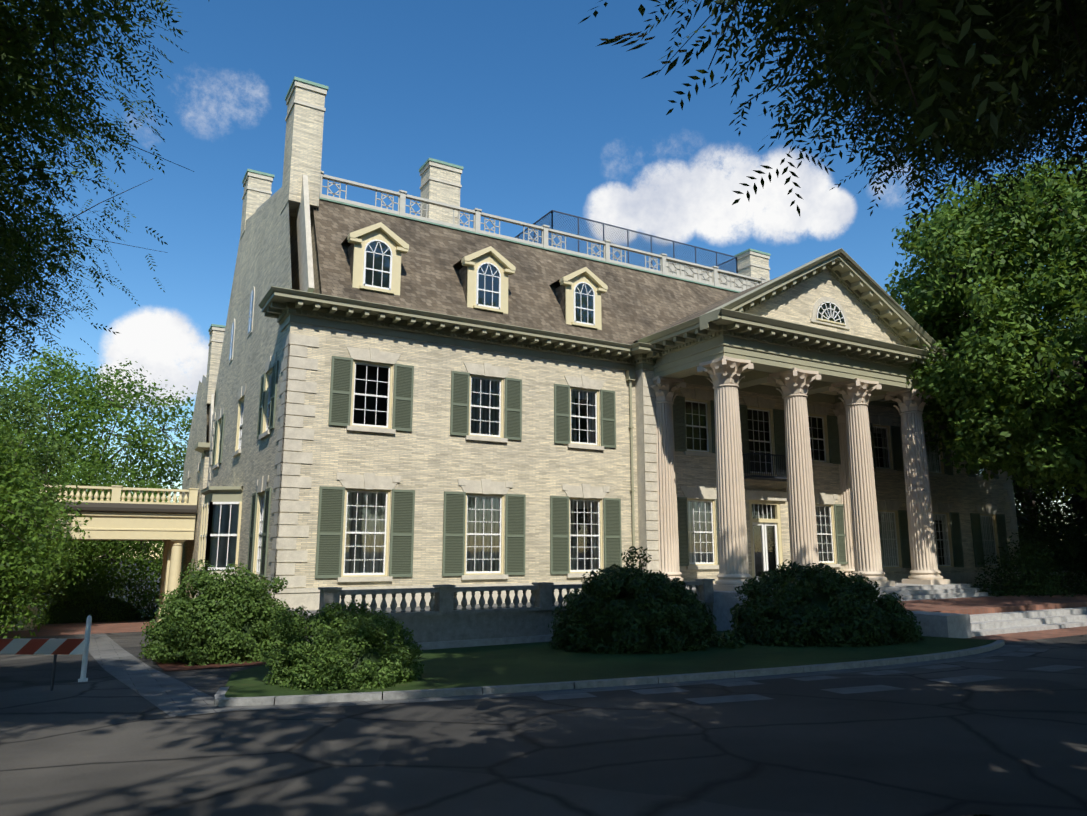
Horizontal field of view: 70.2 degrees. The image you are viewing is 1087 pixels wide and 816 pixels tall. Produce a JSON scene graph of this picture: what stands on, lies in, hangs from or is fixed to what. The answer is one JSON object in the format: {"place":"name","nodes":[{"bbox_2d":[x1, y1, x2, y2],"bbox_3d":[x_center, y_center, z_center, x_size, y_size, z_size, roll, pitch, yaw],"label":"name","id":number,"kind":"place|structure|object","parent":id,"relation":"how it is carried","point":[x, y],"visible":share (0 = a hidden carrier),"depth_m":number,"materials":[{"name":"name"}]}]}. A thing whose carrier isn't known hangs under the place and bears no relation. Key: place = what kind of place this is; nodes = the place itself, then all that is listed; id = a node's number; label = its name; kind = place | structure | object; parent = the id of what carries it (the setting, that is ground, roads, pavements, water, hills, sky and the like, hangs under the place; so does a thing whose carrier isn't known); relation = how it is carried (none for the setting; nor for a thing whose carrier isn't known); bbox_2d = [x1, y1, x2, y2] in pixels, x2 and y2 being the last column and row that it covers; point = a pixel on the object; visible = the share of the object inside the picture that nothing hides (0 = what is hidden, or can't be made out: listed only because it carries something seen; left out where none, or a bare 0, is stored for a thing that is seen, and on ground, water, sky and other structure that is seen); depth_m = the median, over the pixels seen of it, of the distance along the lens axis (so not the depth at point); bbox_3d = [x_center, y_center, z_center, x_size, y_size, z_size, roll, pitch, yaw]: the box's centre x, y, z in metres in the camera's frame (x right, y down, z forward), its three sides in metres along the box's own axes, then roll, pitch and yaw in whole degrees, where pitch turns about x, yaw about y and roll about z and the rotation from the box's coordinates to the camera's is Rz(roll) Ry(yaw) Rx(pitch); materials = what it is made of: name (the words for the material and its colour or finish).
{"place":"outdoors","nodes":[
{"label":"outdoors","id":0,"kind":"place"},
{"bbox_2d":[0,559,1086,815],"bbox_3d":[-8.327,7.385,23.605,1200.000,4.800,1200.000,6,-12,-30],"label":"asphalt ground","id":1,"kind":"structure","parent":0,"point":[106,743],"depth_m":9.04,"materials":[{"name":"grey asphalt"}]},
{"bbox_2d":[0,413,19,462],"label":"tree","id":2,"kind":"object","parent":1,"relation":"on","point":[7,439],"visible":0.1,"depth_m":41.30,"materials":[{"name":"green plant"}]},
{"bbox_2d":[0,591,23,635],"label":"shrub","id":3,"kind":"object","parent":1,"relation":"on","point":[10,621],"visible":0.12,"depth_m":34.40,"materials":[{"name":"green plant"}]},
{"bbox_2d":[0,378,79,631],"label":"tree","id":4,"kind":"object","parent":1,"relation":"on","point":[9,406],"visible":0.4,"depth_m":34.54,"materials":[{"name":"green plant"}]},
{"bbox_2d":[0,637,85,690],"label":"barricade","id":5,"kind":"object","parent":1,"relation":"on","point":[56,646],"visible":1,"depth_m":15.30,"materials":[{"name":"white paint"},{"name":"red paint"}]},
{"bbox_2d":[0,413,91,638],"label":"tree","id":6,"kind":"object","parent":1,"relation":"on","point":[7,496],"visible":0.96,"depth_m":27.63,"materials":[{"name":"green plant"}]},
{"bbox_2d":[9,472,82,606],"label":"tree","id":7,"kind":"object","parent":1,"relation":"on","point":[55,548],"visible":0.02,"depth_m":46.24,"materials":[{"name":"green plant"}]},
{"bbox_2d":[4,458,88,571],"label":"tree","id":8,"kind":"object","parent":1,"relation":"on","point":[49,496],"depth_m":47.53,"materials":[{"name":"green plant"}]},
{"bbox_2d":[0,449,165,614],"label":"tree","id":9,"kind":"object","parent":1,"relation":"on","point":[93,561],"visible":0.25,"depth_m":48.81,"materials":[{"name":"green plant"}]},
{"bbox_2d":[78,615,91,681],"bbox_3d":[-9.888,5.189,16.733,0.180,1.380,0.180,6,-12,-30],"label":"marker post","id":10,"kind":"object","parent":1,"relation":"on","point":[83,678],"visible":0.94,"depth_m":16.69,"materials":[{"name":"white metal"}]},
{"bbox_2d":[12,568,159,623],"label":"hedge","id":11,"kind":"object","parent":1,"relation":"on","point":[96,608],"visible":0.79,"depth_m":46.43,"materials":[{"name":"green plant"}]},
{"bbox_2d":[0,344,195,562],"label":"tree","id":12,"kind":"object","parent":1,"relation":"on","point":[75,399],"visible":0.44,"depth_m":55.39,"materials":[{"name":"green plant"}]},
{"bbox_2d":[13,540,185,630],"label":"porte cochere columns","id":13,"kind":"structure","parent":1,"relation":"on","point":[172,561],"depth_m":42.00,"materials":[{"name":"beige paint"}]},
{"bbox_2d":[0,0,208,379],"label":"tree","id":14,"kind":"object","parent":1,"relation":"on","point":[20,37],"visible":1,"depth_m":9.22,"materials":[{"name":"green plant"}]},
{"bbox_2d":[146,649,267,670],"bbox_3d":[-9.221,7.070,22.193,3.600,0.304,7.600,6,-12,-30],"label":"mulch bed","id":15,"kind":"object","parent":1,"relation":"on","point":[171,666],"visible":0.2,"depth_m":19.19,"materials":[{"name":"brown soil"}]},
{"bbox_2d":[138,598,191,658],"bbox_3d":[-10.383,6.259,22.307,2.238,1.749,2.456,6,-12,-30],"label":"tall shrub","id":16,"kind":"object","parent":15,"relation":"on","point":[150,630],"visible":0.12,"depth_m":21.70,"materials":[{"name":"green plant"}]},
{"bbox_2d":[149,559,303,665],"bbox_3d":[-8.559,5.548,21.392,4.081,2.728,3.948,6,-12,-30],"label":"tall shrub","id":17,"kind":"object","parent":1,"relation":"on","point":[228,621],"visible":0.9,"depth_m":20.24,"materials":[{"name":"green plant"}]},
{"bbox_2d":[20,364,995,575],"bbox_3d":[-0.943,5.948,44.061,49.260,12.000,27.040,6,-12,-30],"label":"dark interior","id":18,"kind":"object","parent":1,"relation":"on","point":[154,508],"visible":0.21,"depth_m":34.29,"materials":[{"name":"grey"}]},
{"bbox_2d":[0,593,1086,642],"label":"brick paving","id":19,"kind":"structure","parent":1,"relation":"on","point":[986,605],"depth_m":28.04,"materials":[{"name":"red brick"}]},
{"bbox_2d":[79,633,1024,716],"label":"path and edging","id":20,"kind":"structure","parent":1,"relation":"on","point":[169,695],"depth_m":14.80,"materials":[{"name":"grey concrete"}]},
{"bbox_2d":[180,86,1020,598],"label":"brick house walls","id":21,"kind":"structure","parent":1,"relation":"on","point":[428,458],"depth_m":29.13,"materials":[{"name":"beige brick"}]},
{"bbox_2d":[28,483,198,504],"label":"balustrade","id":22,"kind":"object","parent":21,"relation":"part of","point":[115,496],"visible":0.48,"depth_m":41.12,"materials":[{"name":"beige paint"}]},
{"bbox_2d":[208,76,770,331],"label":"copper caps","id":23,"kind":"object","parent":21,"relation":"on","point":[420,169],"visible":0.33,"depth_m":33.98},
{"bbox_2d":[39,222,999,577],"bbox_3d":[-2.062,1.574,36.320,54.426,12.880,22.142,-1,-11,5],"label":"cream joinery","id":24,"kind":"object","parent":21,"relation":"attached to","point":[137,526],"visible":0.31,"depth_m":31.18,"materials":[{"name":"paint"}]},
{"bbox_2d":[198,240,997,580],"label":"window sashes","id":25,"kind":"object","parent":24,"relation":"on","point":[694,542],"depth_m":30.51,"materials":[{"name":"white paint"}]},
{"bbox_2d":[209,378,995,572],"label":"window curtains","id":26,"kind":"object","parent":24,"relation":"on","point":[380,525],"depth_m":29.84,"materials":[{"name":"white fabric"}]},
{"bbox_2d":[194,248,949,568],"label":"cornice","id":27,"kind":"structure","parent":21,"relation":"attached to","point":[766,346],"depth_m":30.56,"materials":[{"name":"paint"}]},
{"bbox_2d":[187,80,1018,641],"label":"stone trim","id":28,"kind":"structure","parent":21,"relation":"attached to","point":[289,480],"depth_m":27.98,"materials":[{"name":"beige stone"}]},
{"bbox_2d":[313,199,907,344],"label":"slate roofs","id":29,"kind":"structure","parent":21,"relation":"on","point":[636,305],"depth_m":30.89,"materials":[{"name":"stone"}]},
{"bbox_2d":[319,171,766,291],"bbox_3d":[8.530,-6.515,38.576,39.500,1.070,0.300,6,-12,-30],"label":"roof balustrade","id":30,"kind":"object","parent":29,"relation":"on","point":[695,272],"visible":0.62,"depth_m":33.89,"materials":[{"name":"paint"}]},
{"bbox_2d":[514,210,737,273],"bbox_3d":[4.159,-7.091,40.861,11.650,2.475,5.050,6,-12,-30],"label":"roof railing","id":31,"kind":"object","parent":29,"relation":"on","point":[628,240],"visible":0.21,"depth_m":38.12,"materials":[{"name":"black metal"}]},
{"bbox_2d":[212,356,1009,577],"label":"window shutters","id":32,"kind":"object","parent":21,"relation":"attached to","point":[349,393],"depth_m":28.66,"materials":[{"name":"green wood"}]},
{"bbox_2d":[212,359,1008,574],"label":"shutter louvres","id":33,"kind":"object","parent":32,"relation":"in","point":[329,545],"visible":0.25,"depth_m":28.47,"materials":[{"name":"green wood"}]},
{"bbox_2d":[214,640,1004,706],"bbox_3d":[3.530,5.483,16.244,19.308,0.317,2.601,4,-11,-19],"label":"granite kerb","id":34,"kind":"object","parent":1,"relation":"on","point":[220,699],"visible":0.77,"depth_m":13.95,"materials":[{"name":"stone"}]},
{"bbox_2d":[288,585,1086,644],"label":"terrace walls","id":35,"kind":"structure","parent":1,"relation":"on","point":[459,624],"depth_m":22.34,"materials":[{"name":"grey stone"}]},
{"bbox_2d":[318,578,714,619],"bbox_3d":[-0.025,5.765,23.703,13.550,0.820,0.500,6,-12,-30],"label":"terrace balustrade","id":36,"kind":"object","parent":35,"relation":"on","point":[443,600],"visible":0.54,"depth_m":22.30,"materials":[{"name":"beige stone"}]},
{"bbox_2d":[306,585,1003,613],"bbox_3d":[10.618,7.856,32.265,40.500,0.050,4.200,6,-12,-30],"label":"balusters","id":37,"kind":"object","parent":35,"relation":"on","point":[427,608],"visible":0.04,"depth_m":25.54,"materials":[{"name":"beige stone"}]},
{"bbox_2d":[390,581,1086,651],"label":"steps","id":38,"kind":"structure","parent":1,"relation":"on","point":[941,624],"depth_m":24.97,"materials":[{"name":"white stone"}]},
{"bbox_2d":[643,268,905,585],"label":"portico wall","id":39,"kind":"structure","parent":38,"relation":"on","point":[794,304],"depth_m":32.88,"materials":[{"name":"beige paint"}]},
{"bbox_2d":[742,453,786,481],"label":"iron balcony","id":40,"kind":"structure","parent":39,"relation":"attached to","point":[765,477],"depth_m":33.66,"materials":[{"name":"grey metal"}]},
{"bbox_2d":[537,648,1086,703],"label":"driveway stone slabs","id":41,"kind":"structure","parent":1,"relation":"on","point":[845,690],"depth_m":13.76,"materials":[{"name":"grey stone"}]},
{"bbox_2d":[578,0,1086,273],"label":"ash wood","id":42,"kind":"object","parent":1,"relation":"on","point":[950,71],"visible":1,"depth_m":6.07,"materials":[{"name":"green plant"}]},
{"bbox_2d":[884,154,1086,507],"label":"tree","id":43,"kind":"object","parent":1,"relation":"on","point":[971,295],"visible":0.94,"depth_m":32.08,"materials":[{"name":"green plant"}]},
{"bbox_2d":[1013,478,1031,557],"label":"spruce trunk","id":44,"kind":"object","parent":1,"relation":"on","point":[1019,516],"visible":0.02,"depth_m":47.37,"materials":[{"name":"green plant"}]},
{"bbox_2d":[967,532,1086,596],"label":"bush","id":45,"kind":"object","parent":1,"relation":"on","point":[1039,582],"visible":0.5,"depth_m":33.44,"materials":[{"name":"green plant"}]},
{"bbox_2d":[1006,513,1086,593],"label":"hedge","id":46,"kind":"object","parent":1,"relation":"on","point":[1079,541],"visible":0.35,"depth_m":41.27,"materials":[{"name":"green plant"}]},
{"bbox_2d":[1012,269,1086,539],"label":"tree","id":47,"kind":"object","parent":1,"relation":"on","point":[1029,496],"visible":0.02,"depth_m":50.26,"materials":[{"name":"green plant"}]},
{"bbox_2d":[1015,500,1083,560],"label":"hedge","id":48,"kind":"object","parent":1,"relation":"on","point":[1023,510],"depth_m":51.84,"materials":[{"name":"green plant"}]},
{"bbox_2d":[1048,309,1085,518],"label":"tree","id":49,"kind":"object","parent":1,"relation":"on","point":[1053,359],"visible":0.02,"depth_m":57.31,"materials":[{"name":"green plant"}]},
{"bbox_2d":[0,0,1086,558],"label":"sky","id":50,"kind":"structure","parent":0,"point":[538,118],"materials":[{"name":"blue"}]},
{"bbox_2d":[225,630,995,697],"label":"lawn","id":51,"kind":"structure","parent":0,"point":[511,664],"depth_m":17.04,"materials":[{"name":"green plant"}]},
{"bbox_2d":[261,600,423,693],"bbox_3d":[-3.736,4.566,14.989,3.058,1.633,3.196,6,-12,-30],"label":"shrub","id":52,"kind":"object","parent":51,"relation":"on","point":[355,648],"visible":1,"depth_m":14.44,"materials":[{"name":"green plant"}]},
{"bbox_2d":[548,546,745,653],"bbox_3d":[2.441,5.223,21.144,4.789,2.814,4.679,6,-12,-30],"label":"bush","id":53,"kind":"object","parent":51,"relation":"on","point":[615,609],"visible":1,"depth_m":19.73,"materials":[{"name":"green plant"}]},
{"bbox_2d":[729,559,924,646],"bbox_3d":[7.949,5.559,22.163,5.618,2.335,5.222,6,-12,-30],"label":"bush","id":54,"kind":"object","parent":51,"relation":"on","point":[836,609],"visible":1,"depth_m":20.81,"materials":[{"name":"green plant"}]},
{"bbox_2d":[651,356,950,590],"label":"portico columns","id":55,"kind":"structure","parent":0,"point":[860,512],"depth_m":31.26,"materials":[{"name":"beige stone"}]},
{"bbox_2d":[962,814,991,815],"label":"puddle","id":56,"kind":"object","parent":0,"point":[978,815],"visible":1,"depth_m":6.27,"materials":[{"name":"liquid"}]}
]}

